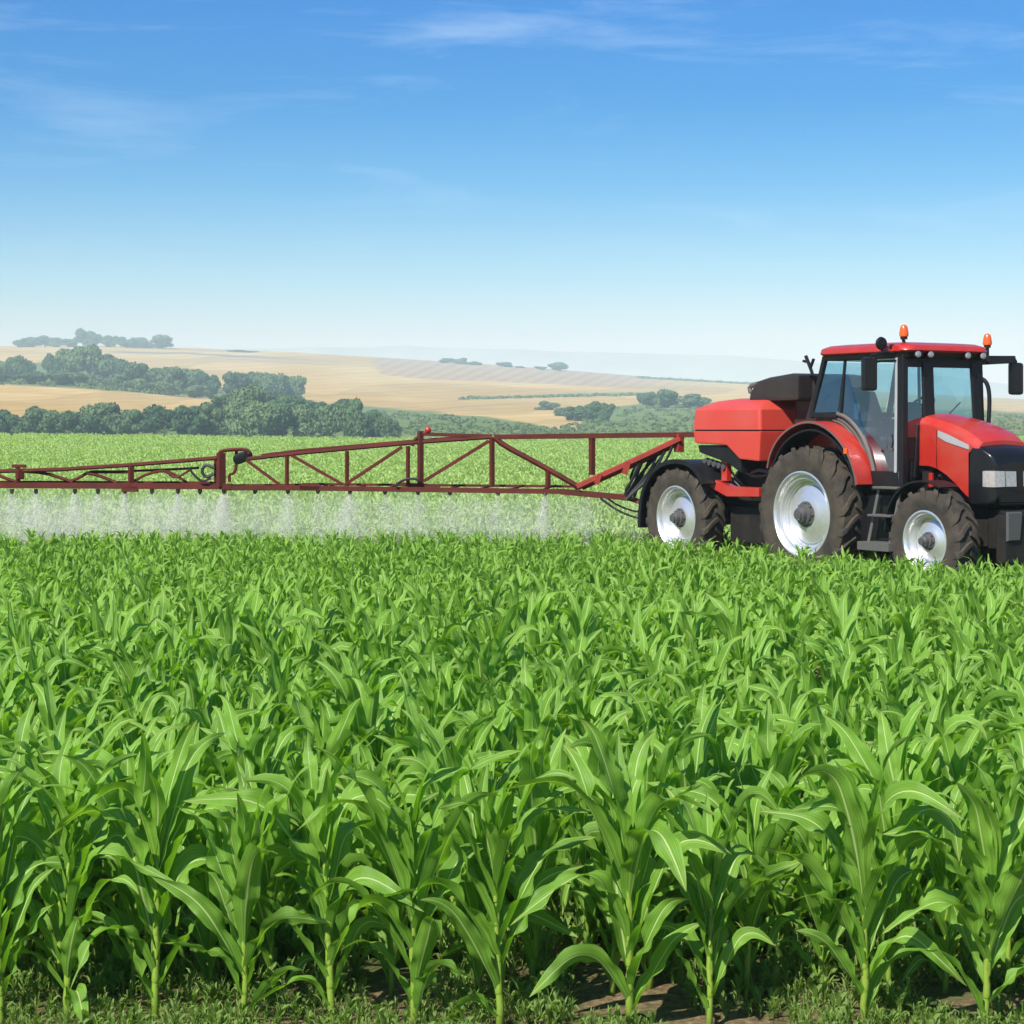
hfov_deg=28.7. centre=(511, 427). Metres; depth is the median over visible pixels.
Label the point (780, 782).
corn plant
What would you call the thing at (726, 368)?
hills
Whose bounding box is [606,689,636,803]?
corn plant
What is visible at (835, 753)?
corn plant
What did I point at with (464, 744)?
corn plant
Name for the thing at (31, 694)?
corn plant
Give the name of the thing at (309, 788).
corn plant
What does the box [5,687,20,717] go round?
corn plant
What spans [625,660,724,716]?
corn plant
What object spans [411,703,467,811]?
corn plant
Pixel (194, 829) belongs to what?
corn plant
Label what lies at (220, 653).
corn plant
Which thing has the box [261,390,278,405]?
tree
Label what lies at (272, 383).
tree
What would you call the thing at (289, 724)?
corn plant
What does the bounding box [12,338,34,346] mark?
tree
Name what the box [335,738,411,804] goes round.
corn plant
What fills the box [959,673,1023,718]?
corn plant
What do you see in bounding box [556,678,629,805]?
corn plant
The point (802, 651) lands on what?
corn plant
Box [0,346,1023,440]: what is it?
hills
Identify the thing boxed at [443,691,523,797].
corn plant
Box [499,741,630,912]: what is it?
corn plant
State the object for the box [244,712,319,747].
corn plant
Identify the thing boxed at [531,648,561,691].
corn plant
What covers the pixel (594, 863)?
corn plant
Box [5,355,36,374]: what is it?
tree
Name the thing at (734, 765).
corn plant
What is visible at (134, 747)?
corn plant
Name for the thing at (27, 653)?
corn plant
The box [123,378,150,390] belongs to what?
tree
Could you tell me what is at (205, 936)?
corn plant
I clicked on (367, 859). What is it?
corn plant
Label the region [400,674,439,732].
corn plant
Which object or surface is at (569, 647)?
corn plant
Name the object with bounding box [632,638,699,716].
corn plant
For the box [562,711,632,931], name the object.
corn plant
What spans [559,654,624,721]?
corn plant
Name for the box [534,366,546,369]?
tree
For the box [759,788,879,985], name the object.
corn plant
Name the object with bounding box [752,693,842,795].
corn plant
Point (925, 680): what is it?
corn plant
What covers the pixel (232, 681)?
corn plant
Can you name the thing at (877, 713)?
corn plant
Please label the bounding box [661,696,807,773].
corn plant
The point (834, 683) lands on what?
corn plant
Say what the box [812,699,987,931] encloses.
corn plant
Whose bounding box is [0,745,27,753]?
corn plant
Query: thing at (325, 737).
corn plant
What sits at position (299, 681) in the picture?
corn plant
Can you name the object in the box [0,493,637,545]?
spray mist
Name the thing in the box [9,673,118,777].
corn plant
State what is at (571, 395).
hedges
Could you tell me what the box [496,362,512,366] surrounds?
tree
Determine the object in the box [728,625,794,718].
corn plant
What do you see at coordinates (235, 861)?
corn plant
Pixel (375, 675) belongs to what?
corn plant
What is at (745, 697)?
corn plant
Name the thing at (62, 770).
corn plant
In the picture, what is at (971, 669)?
corn plant
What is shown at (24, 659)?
corn plant
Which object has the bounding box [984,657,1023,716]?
corn plant
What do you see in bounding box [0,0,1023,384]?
sky
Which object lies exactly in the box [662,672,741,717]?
corn plant
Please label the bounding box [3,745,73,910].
corn plant
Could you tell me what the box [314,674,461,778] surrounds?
corn plant
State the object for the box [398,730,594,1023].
corn plant
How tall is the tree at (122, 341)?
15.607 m
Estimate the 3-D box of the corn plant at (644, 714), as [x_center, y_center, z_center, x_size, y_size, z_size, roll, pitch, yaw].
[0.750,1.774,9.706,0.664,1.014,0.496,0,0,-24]
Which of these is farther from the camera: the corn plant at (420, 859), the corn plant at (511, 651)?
the corn plant at (511, 651)
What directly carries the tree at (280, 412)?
on the hills at (412, 386)
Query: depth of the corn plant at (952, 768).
8.48 m
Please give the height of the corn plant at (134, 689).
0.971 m
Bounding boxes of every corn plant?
[0,636,89,702]
[0,642,56,686]
[0,650,25,725]
[0,666,42,714]
[0,689,130,893]
[0,690,81,734]
[0,699,16,736]
[0,700,86,963]
[0,717,154,991]
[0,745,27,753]
[0,747,74,970]
[0,753,172,1023]
[0,765,88,1023]
[1,647,44,689]
[1,654,13,679]
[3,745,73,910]
[5,669,59,709]
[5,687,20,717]
[7,723,79,778]
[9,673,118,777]
[10,722,235,990]
[11,636,79,711]
[13,729,118,805]
[15,776,116,915]
[16,716,81,762]
[18,699,40,734]
[22,617,108,680]
[23,669,100,745]
[34,633,109,710]
[37,700,136,749]
[38,634,125,698]
[48,719,238,1018]
[56,676,119,703]
[57,687,121,710]
[65,664,123,737]
[73,727,135,766]
[74,616,157,692]
[81,709,123,748]
[83,738,170,945]
[85,650,167,698]
[85,716,176,846]
[93,653,185,751]
[95,675,159,712]
[99,641,190,701]
[103,689,170,772]
[106,695,140,727]
[113,752,170,775]
[118,632,192,702]
[125,624,224,689]
[130,715,213,783]
[134,659,204,723]
[141,679,218,732]
[147,701,188,745]
[148,764,330,1023]
[155,636,247,706]
[157,708,260,786]
[158,638,239,723]
[159,723,235,828]
[166,702,227,766]
[171,660,228,717]
[171,772,244,926]
[173,775,267,983]
[177,760,217,852]
[181,660,260,708]
[184,725,423,1022]
[196,691,315,872]
[203,702,333,893]
[214,673,262,732]
[215,729,278,778]
[221,779,293,968]
[223,654,341,739]
[226,661,260,707]
[235,650,276,690]
[235,681,288,723]
[236,758,298,933]
[239,644,310,719]
[242,689,290,734]
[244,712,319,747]
[248,669,273,700]
[256,648,325,694]
[269,710,298,752]
[270,683,335,713]
[270,749,360,905]
[272,682,394,781]
[272,780,398,983]
[284,730,319,876]
[284,730,368,957]
[289,666,336,706]
[290,658,330,747]
[293,675,346,723]
[294,698,394,792]
[299,744,520,1023]
[306,639,382,682]
[311,658,403,703]
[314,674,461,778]
[315,647,422,790]
[320,734,431,875]
[331,785,453,996]
[332,709,351,747]
[334,760,433,958]
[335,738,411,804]
[336,676,397,782]
[347,657,379,688]
[353,611,417,697]
[357,709,563,958]
[372,611,464,690]
[374,735,454,822]
[384,704,411,778]
[387,652,441,698]
[387,683,436,775]
[388,714,510,901]
[389,673,415,730]
[391,650,496,735]
[397,670,465,812]
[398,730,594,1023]
[399,726,475,807]
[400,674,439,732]
[404,662,511,750]
[409,642,484,696]
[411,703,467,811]
[426,679,475,705]
[427,634,481,675]
[429,632,520,699]
[431,671,506,748]
[435,699,518,776]
[438,752,578,992]
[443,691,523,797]
[451,634,533,685]
[454,674,508,699]
[455,771,515,921]
[459,675,560,769]
[467,681,517,788]
[474,749,555,903]
[475,684,572,796]
[480,675,543,730]
[490,717,730,1017]
[491,729,585,988]
[496,641,596,733]
[497,699,632,858]
[499,684,574,823]
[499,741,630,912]
[505,654,578,813]
[511,650,563,705]
[516,627,620,693]
[516,680,576,752]
[518,628,621,679]
[525,770,604,939]
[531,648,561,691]
[534,717,729,988]
[535,656,578,727]
[550,776,688,994]
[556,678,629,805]
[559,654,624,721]
[561,684,660,724]
[562,650,641,718]
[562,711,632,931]
[565,713,653,802]
[573,678,688,761]
[580,650,643,704]
[591,752,698,966]
[592,635,639,691]
[592,688,708,771]
[594,623,683,686]
[595,666,671,720]
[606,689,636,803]
[607,701,661,729]
[613,712,653,828]
[624,635,671,704]
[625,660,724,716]
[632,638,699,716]
[633,680,782,779]
[636,630,751,698]
[637,697,726,940]
[637,779,799,1023]
[640,674,697,719]
[653,762,749,897]
[654,679,762,758]
[658,708,691,730]
[660,656,685,702]
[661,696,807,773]
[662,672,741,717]
[666,753,812,995]
[670,647,733,704]
[672,664,755,715]
[691,664,782,736]
[691,674,822,829]
[700,724,764,884]
[703,636,743,694]
[708,661,743,697]
[708,699,843,886]
[721,766,839,952]
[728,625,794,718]
[730,646,790,703]
[732,648,802,699]
[740,755,879,932]
[741,702,758,730]
[742,678,860,735]
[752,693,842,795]
[754,647,819,713]
[759,646,871,753]
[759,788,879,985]
[760,735,971,1023]
[773,716,810,775]
[776,641,833,694]
[793,635,909,686]
[799,688,823,754]
[800,732,910,896]
[803,685,845,812]
[804,725,893,772]
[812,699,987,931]
[814,633,885,710]
[815,769,960,980]
[816,636,865,716]
[818,651,859,724]
[819,694,879,743]
[820,725,868,860]
[822,635,863,681]
[828,746,880,859]
[829,649,917,739]
[845,678,885,728]
[848,624,932,706]
[852,680,937,739]
[857,649,871,685]
[859,635,941,699]
[864,677,939,719]
[865,693,1001,821]
[866,724,974,870]
[867,704,902,742]
[869,659,916,726]
[883,769,1023,1018]
[884,672,1017,790]
[892,771,1003,992]
[900,668,932,711]
[902,719,1023,959]
[905,660,970,700]
[905,689,1006,740]
[915,651,991,718]
[915,665,977,713]
[928,645,982,700]
[932,647,981,686]
[933,762,1023,992]
[939,616,1023,705]
[944,710,1023,764]
[954,749,1012,888]
[958,632,1023,712]
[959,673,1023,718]
[963,649,1020,692]
[963,680,989,725]
[966,729,1023,934]
[968,749,1008,773]
[971,700,1023,786]
[972,722,1023,787]
[978,647,1023,745]
[981,669,1013,751]
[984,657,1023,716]
[984,676,1023,761]
[988,684,1018,700]
[999,749,1019,857]
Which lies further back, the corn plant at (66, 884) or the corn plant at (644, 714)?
the corn plant at (644, 714)
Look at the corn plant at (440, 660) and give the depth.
12.67 m
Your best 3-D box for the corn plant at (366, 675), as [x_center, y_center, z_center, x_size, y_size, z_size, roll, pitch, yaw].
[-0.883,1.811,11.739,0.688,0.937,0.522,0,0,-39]
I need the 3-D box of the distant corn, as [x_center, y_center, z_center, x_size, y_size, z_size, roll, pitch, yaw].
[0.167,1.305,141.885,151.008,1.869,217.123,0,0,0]
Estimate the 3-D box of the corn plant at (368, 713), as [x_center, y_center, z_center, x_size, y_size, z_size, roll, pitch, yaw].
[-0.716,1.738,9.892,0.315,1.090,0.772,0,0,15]
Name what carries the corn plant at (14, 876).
on the field ground
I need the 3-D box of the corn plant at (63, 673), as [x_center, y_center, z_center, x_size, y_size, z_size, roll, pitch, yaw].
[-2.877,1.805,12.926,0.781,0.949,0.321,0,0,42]
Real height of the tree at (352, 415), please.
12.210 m
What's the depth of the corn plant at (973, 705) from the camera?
11.64 m
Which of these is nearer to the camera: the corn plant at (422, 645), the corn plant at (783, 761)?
the corn plant at (783, 761)
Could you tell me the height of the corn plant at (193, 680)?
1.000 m
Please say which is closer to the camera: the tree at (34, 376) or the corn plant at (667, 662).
the corn plant at (667, 662)
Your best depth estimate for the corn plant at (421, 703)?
11.21 m
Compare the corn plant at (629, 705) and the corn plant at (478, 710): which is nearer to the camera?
the corn plant at (478, 710)
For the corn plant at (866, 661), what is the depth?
12.75 m
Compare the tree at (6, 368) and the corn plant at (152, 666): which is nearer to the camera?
the corn plant at (152, 666)
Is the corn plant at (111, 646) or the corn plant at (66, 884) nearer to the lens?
the corn plant at (66, 884)
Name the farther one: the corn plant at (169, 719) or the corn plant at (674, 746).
the corn plant at (169, 719)
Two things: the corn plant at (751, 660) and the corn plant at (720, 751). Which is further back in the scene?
the corn plant at (751, 660)
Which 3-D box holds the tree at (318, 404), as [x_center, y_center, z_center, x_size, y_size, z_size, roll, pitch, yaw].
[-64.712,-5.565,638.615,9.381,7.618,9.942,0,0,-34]
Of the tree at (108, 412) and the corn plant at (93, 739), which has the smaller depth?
the corn plant at (93, 739)
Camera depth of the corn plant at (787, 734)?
10.04 m
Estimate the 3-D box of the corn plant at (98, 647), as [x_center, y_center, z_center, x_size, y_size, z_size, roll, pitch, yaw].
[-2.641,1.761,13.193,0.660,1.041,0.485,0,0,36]
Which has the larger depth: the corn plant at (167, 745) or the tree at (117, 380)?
the tree at (117, 380)
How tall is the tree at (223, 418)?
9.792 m
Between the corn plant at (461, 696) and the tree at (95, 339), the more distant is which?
the tree at (95, 339)
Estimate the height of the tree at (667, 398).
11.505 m
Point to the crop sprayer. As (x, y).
(691, 500)
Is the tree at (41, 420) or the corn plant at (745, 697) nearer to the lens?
the corn plant at (745, 697)
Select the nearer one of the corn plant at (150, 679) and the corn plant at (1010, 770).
the corn plant at (1010, 770)
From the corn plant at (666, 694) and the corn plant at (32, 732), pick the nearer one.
the corn plant at (32, 732)
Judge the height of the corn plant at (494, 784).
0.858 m
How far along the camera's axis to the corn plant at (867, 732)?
10.26 m
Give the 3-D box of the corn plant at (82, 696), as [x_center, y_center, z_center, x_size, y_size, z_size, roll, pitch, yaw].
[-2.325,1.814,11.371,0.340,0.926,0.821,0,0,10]
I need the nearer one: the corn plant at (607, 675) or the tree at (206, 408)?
the corn plant at (607, 675)
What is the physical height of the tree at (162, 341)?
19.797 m
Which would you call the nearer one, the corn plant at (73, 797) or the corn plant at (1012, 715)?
the corn plant at (73, 797)
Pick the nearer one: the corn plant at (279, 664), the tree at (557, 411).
the corn plant at (279, 664)
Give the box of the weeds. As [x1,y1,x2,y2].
[0,752,1023,1023]
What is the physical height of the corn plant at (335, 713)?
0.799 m
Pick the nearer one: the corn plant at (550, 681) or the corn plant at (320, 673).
the corn plant at (550, 681)
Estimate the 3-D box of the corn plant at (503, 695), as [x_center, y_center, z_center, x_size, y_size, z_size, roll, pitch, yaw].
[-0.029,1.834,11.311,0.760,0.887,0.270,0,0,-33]
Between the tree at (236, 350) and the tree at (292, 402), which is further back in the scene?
the tree at (236, 350)
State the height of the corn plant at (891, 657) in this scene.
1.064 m
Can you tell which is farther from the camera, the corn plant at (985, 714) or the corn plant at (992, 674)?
the corn plant at (992, 674)
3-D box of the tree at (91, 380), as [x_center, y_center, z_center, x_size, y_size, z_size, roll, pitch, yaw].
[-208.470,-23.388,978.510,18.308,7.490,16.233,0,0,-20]
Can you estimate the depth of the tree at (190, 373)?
1035.12 m
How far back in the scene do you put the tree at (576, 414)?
784.21 m
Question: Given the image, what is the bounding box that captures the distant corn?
[0,432,1023,559]
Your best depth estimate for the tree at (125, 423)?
511.64 m
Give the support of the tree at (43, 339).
on the hills at (412, 386)
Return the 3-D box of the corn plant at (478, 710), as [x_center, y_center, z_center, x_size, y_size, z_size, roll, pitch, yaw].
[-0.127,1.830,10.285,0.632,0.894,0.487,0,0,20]
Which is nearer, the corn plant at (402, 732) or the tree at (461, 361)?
the corn plant at (402, 732)
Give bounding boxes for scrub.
[0,378,1023,435]
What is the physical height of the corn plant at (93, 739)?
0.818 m
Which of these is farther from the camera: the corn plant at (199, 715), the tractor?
the tractor
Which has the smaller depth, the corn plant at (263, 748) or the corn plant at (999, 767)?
the corn plant at (999, 767)
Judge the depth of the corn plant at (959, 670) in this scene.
12.30 m
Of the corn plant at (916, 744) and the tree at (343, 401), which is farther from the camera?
the tree at (343, 401)
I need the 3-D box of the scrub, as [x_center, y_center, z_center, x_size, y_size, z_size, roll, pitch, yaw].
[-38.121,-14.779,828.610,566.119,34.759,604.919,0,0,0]
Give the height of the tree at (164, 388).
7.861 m
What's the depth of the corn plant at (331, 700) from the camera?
12.13 m
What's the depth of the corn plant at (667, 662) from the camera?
13.40 m
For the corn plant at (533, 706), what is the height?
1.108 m
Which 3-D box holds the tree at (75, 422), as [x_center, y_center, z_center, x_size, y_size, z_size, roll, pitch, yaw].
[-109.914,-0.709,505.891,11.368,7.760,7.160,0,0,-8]
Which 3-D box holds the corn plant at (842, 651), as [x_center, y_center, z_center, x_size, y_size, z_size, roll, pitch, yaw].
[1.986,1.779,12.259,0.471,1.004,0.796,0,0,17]
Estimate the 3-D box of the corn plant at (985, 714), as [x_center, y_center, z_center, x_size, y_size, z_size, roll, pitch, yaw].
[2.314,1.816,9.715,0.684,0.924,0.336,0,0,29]
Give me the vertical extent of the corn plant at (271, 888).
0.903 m
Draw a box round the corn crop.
[0,523,1023,708]
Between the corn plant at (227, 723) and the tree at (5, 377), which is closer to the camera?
the corn plant at (227, 723)
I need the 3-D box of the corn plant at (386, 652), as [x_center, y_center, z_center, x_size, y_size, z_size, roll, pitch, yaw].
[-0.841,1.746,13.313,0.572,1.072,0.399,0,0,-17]
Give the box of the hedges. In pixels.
[458,376,753,399]
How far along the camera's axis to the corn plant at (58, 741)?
8.90 m
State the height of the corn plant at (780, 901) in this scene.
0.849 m
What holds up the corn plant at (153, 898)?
on the field ground
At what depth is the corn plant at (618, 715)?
9.31 m
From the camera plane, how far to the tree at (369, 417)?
517.87 m
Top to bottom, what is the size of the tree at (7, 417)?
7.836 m
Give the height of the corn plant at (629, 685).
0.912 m
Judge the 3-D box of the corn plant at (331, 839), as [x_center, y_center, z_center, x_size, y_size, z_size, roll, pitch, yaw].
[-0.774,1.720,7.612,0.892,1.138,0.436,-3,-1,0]
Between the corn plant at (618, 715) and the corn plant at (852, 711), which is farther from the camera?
the corn plant at (852, 711)
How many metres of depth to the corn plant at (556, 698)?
10.87 m
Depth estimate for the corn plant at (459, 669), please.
13.35 m
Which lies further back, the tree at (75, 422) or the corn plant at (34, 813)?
the tree at (75, 422)
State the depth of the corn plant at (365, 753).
8.87 m
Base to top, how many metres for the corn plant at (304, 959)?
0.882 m
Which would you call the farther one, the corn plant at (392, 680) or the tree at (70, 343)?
the tree at (70, 343)
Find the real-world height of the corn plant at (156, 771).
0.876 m
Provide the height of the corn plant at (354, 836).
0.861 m
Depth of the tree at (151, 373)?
1044.13 m
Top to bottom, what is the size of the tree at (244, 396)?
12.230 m
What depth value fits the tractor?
28.28 m
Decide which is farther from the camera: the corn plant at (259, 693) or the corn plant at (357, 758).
the corn plant at (259, 693)
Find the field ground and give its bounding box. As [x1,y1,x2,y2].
[3,436,1023,1023]
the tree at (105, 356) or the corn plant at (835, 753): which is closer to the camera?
the corn plant at (835, 753)
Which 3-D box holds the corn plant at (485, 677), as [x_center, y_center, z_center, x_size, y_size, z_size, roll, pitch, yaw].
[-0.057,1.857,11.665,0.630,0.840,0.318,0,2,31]
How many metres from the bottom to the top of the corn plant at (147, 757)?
1.110 m
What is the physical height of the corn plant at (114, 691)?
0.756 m
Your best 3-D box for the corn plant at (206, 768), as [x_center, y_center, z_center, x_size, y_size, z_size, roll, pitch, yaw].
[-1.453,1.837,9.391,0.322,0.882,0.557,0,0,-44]
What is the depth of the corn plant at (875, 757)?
9.17 m
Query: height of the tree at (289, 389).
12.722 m
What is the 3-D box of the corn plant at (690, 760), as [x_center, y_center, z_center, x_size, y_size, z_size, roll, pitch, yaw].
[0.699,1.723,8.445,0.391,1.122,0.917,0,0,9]
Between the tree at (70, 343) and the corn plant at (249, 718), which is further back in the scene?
the tree at (70, 343)
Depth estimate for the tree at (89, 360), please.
1142.58 m
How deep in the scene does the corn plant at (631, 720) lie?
10.30 m
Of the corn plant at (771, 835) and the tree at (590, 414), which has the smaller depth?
the corn plant at (771, 835)
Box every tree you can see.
[0,361,19,373]
[0,374,23,382]
[0,409,20,434]
[0,413,5,432]
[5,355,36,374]
[9,415,39,434]
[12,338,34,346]
[21,371,47,383]
[24,337,41,346]
[24,405,60,435]
[35,335,53,346]
[41,353,60,371]
[44,370,74,384]
[47,337,64,346]
[48,430,64,434]
[54,348,79,372]
[55,410,99,433]
[60,338,78,346]
[65,343,117,373]
[69,372,103,385]
[73,328,95,345]
[77,404,105,434]
[87,334,102,346]
[91,402,123,434]
[93,353,129,377]
[98,335,118,346]
[102,374,129,387]
[106,358,124,373]
[109,361,149,382]
[114,409,147,435]
[117,336,126,346]
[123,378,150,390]
[125,337,155,347]
[135,404,173,434]
[143,367,161,382]
[148,381,181,395]
[149,334,173,348]
[154,366,188,386]
[162,405,205,435]
[177,368,205,390]
[184,385,210,397]
[187,373,221,396]
[197,401,220,434]
[210,393,230,409]
[211,404,245,435]
[222,371,249,392]
[226,350,245,351]
[226,383,265,406]
[227,401,277,436]
[246,371,268,388]
[252,373,288,394]
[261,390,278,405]
[264,401,293,436]
[267,394,314,413]
[285,383,290,393]
[288,375,306,396]
[290,405,315,436]
[308,400,326,409]
[311,403,346,436]
[329,397,368,438]
[333,399,350,404]
[362,409,381,437]
[372,415,401,437]
[438,358,453,362]
[451,358,467,363]
[467,361,481,364]
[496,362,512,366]
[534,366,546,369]
[534,401,560,409]
[548,362,567,370]
[553,406,573,415]
[561,405,586,420]
[582,403,600,419]
[590,401,615,420]
[636,392,658,407]
[653,389,678,407]
[675,393,711,407]
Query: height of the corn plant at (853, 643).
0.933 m
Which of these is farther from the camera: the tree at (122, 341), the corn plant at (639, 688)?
the tree at (122, 341)
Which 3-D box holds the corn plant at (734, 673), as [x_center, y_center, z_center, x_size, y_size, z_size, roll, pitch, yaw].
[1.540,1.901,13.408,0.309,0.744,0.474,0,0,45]
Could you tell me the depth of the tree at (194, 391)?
982.24 m
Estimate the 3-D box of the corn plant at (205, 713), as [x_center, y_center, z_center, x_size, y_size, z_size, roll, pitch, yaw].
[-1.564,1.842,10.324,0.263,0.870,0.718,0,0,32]
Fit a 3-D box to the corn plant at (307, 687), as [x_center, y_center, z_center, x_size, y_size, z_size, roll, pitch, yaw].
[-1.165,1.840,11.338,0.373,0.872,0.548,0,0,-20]
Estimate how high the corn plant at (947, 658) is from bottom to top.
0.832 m
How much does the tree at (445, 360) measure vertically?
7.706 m
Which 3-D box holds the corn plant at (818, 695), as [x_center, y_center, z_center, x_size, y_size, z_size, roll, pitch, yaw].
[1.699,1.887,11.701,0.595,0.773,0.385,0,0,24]
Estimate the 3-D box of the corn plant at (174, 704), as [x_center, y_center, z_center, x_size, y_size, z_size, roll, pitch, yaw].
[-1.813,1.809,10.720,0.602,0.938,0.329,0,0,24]
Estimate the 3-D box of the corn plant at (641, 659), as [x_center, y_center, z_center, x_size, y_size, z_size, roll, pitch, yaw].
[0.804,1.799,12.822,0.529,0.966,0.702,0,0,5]
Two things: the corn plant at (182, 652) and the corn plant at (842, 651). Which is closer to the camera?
the corn plant at (842, 651)
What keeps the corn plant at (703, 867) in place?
on the field ground
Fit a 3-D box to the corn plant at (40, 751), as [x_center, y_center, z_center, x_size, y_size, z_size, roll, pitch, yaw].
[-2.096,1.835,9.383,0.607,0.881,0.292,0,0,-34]
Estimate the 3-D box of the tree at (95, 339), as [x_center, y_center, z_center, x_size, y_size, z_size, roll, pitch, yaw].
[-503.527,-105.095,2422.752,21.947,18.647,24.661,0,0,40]
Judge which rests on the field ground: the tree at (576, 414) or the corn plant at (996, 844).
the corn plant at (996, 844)
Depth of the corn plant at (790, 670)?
12.28 m
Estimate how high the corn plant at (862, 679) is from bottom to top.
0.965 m
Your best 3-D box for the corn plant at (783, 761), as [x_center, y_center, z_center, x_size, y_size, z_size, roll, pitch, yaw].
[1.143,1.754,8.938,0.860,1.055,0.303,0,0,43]
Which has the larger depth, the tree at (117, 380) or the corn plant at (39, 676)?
the tree at (117, 380)
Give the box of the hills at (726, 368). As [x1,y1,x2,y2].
[232,345,1023,398]
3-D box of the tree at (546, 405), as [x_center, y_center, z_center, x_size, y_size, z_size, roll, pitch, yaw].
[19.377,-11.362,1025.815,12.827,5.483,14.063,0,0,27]
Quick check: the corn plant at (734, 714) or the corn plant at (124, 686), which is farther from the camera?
the corn plant at (124, 686)
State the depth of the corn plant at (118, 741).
10.25 m
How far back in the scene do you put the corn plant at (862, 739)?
9.93 m
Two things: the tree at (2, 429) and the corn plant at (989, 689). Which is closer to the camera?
the corn plant at (989, 689)
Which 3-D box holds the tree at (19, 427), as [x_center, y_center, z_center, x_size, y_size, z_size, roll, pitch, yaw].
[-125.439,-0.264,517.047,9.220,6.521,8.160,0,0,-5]
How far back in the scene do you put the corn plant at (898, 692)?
11.35 m
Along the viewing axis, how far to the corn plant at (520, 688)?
12.19 m
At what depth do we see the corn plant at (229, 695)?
11.43 m
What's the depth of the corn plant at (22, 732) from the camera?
8.32 m
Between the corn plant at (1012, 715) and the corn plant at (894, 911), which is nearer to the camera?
the corn plant at (894, 911)
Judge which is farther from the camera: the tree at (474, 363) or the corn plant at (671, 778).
the tree at (474, 363)
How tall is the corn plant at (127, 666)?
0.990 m
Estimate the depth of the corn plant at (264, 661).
13.30 m
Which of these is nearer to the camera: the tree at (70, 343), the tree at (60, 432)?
the tree at (60, 432)
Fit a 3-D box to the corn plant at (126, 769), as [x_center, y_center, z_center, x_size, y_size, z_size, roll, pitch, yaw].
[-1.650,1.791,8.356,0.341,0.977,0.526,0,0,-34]
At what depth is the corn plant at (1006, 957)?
7.99 m
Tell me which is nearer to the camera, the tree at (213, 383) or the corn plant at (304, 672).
the corn plant at (304, 672)
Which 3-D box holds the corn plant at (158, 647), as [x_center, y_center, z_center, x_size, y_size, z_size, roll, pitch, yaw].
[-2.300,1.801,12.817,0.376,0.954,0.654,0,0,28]
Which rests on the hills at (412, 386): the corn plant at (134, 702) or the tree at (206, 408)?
the tree at (206, 408)
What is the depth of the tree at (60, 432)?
522.62 m
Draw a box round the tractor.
[759,324,1023,576]
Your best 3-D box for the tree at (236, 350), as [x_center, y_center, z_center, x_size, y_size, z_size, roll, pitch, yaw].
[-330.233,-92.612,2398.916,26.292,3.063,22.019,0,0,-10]
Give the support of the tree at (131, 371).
on the hills at (412, 386)
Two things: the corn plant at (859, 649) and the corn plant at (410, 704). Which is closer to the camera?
the corn plant at (410, 704)
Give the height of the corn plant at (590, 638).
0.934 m
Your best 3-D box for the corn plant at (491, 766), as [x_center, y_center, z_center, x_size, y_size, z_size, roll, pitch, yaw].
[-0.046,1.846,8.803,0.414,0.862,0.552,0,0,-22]
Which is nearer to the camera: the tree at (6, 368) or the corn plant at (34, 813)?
the corn plant at (34, 813)
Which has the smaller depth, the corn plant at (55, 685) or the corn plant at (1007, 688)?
the corn plant at (1007, 688)
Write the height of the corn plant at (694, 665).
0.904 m
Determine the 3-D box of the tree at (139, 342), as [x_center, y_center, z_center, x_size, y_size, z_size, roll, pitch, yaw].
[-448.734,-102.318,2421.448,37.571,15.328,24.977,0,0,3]
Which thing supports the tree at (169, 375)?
on the hills at (412, 386)
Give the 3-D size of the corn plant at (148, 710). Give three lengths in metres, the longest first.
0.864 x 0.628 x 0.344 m
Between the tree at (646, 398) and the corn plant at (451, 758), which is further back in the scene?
the tree at (646, 398)
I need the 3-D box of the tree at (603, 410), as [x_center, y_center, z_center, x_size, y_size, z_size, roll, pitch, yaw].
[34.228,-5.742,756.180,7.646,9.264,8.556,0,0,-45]
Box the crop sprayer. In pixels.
[0,373,863,556]
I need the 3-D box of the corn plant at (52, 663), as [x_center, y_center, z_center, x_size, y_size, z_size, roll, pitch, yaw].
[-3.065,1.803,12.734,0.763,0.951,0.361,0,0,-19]
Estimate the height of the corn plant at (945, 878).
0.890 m
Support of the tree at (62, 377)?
on the hills at (412, 386)
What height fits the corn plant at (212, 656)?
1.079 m
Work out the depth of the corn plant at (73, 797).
8.55 m
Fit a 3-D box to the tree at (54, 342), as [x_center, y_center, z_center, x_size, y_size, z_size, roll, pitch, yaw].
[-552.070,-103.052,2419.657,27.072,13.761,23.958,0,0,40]
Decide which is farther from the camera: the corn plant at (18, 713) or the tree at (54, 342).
the tree at (54, 342)
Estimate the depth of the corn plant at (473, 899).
7.79 m
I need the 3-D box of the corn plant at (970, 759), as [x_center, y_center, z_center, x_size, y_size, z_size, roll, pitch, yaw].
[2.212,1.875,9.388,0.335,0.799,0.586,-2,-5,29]
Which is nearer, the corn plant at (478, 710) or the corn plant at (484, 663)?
the corn plant at (478, 710)
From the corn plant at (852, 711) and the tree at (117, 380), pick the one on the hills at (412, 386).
the tree at (117, 380)
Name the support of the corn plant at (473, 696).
on the field ground
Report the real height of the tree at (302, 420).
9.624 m
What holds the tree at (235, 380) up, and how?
on the hills at (412, 386)
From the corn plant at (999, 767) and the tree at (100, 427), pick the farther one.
the tree at (100, 427)
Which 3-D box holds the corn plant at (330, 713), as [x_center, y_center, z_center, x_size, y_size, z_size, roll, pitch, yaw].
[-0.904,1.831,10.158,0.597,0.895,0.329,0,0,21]
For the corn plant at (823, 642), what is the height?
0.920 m
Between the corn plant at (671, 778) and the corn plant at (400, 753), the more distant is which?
the corn plant at (400, 753)
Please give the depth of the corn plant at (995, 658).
12.89 m
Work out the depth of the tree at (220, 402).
609.96 m
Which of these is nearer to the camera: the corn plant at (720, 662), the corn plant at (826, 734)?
the corn plant at (826, 734)
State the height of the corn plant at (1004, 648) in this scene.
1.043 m
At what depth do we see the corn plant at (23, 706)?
11.05 m
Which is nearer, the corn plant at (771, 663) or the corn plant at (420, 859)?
the corn plant at (420, 859)

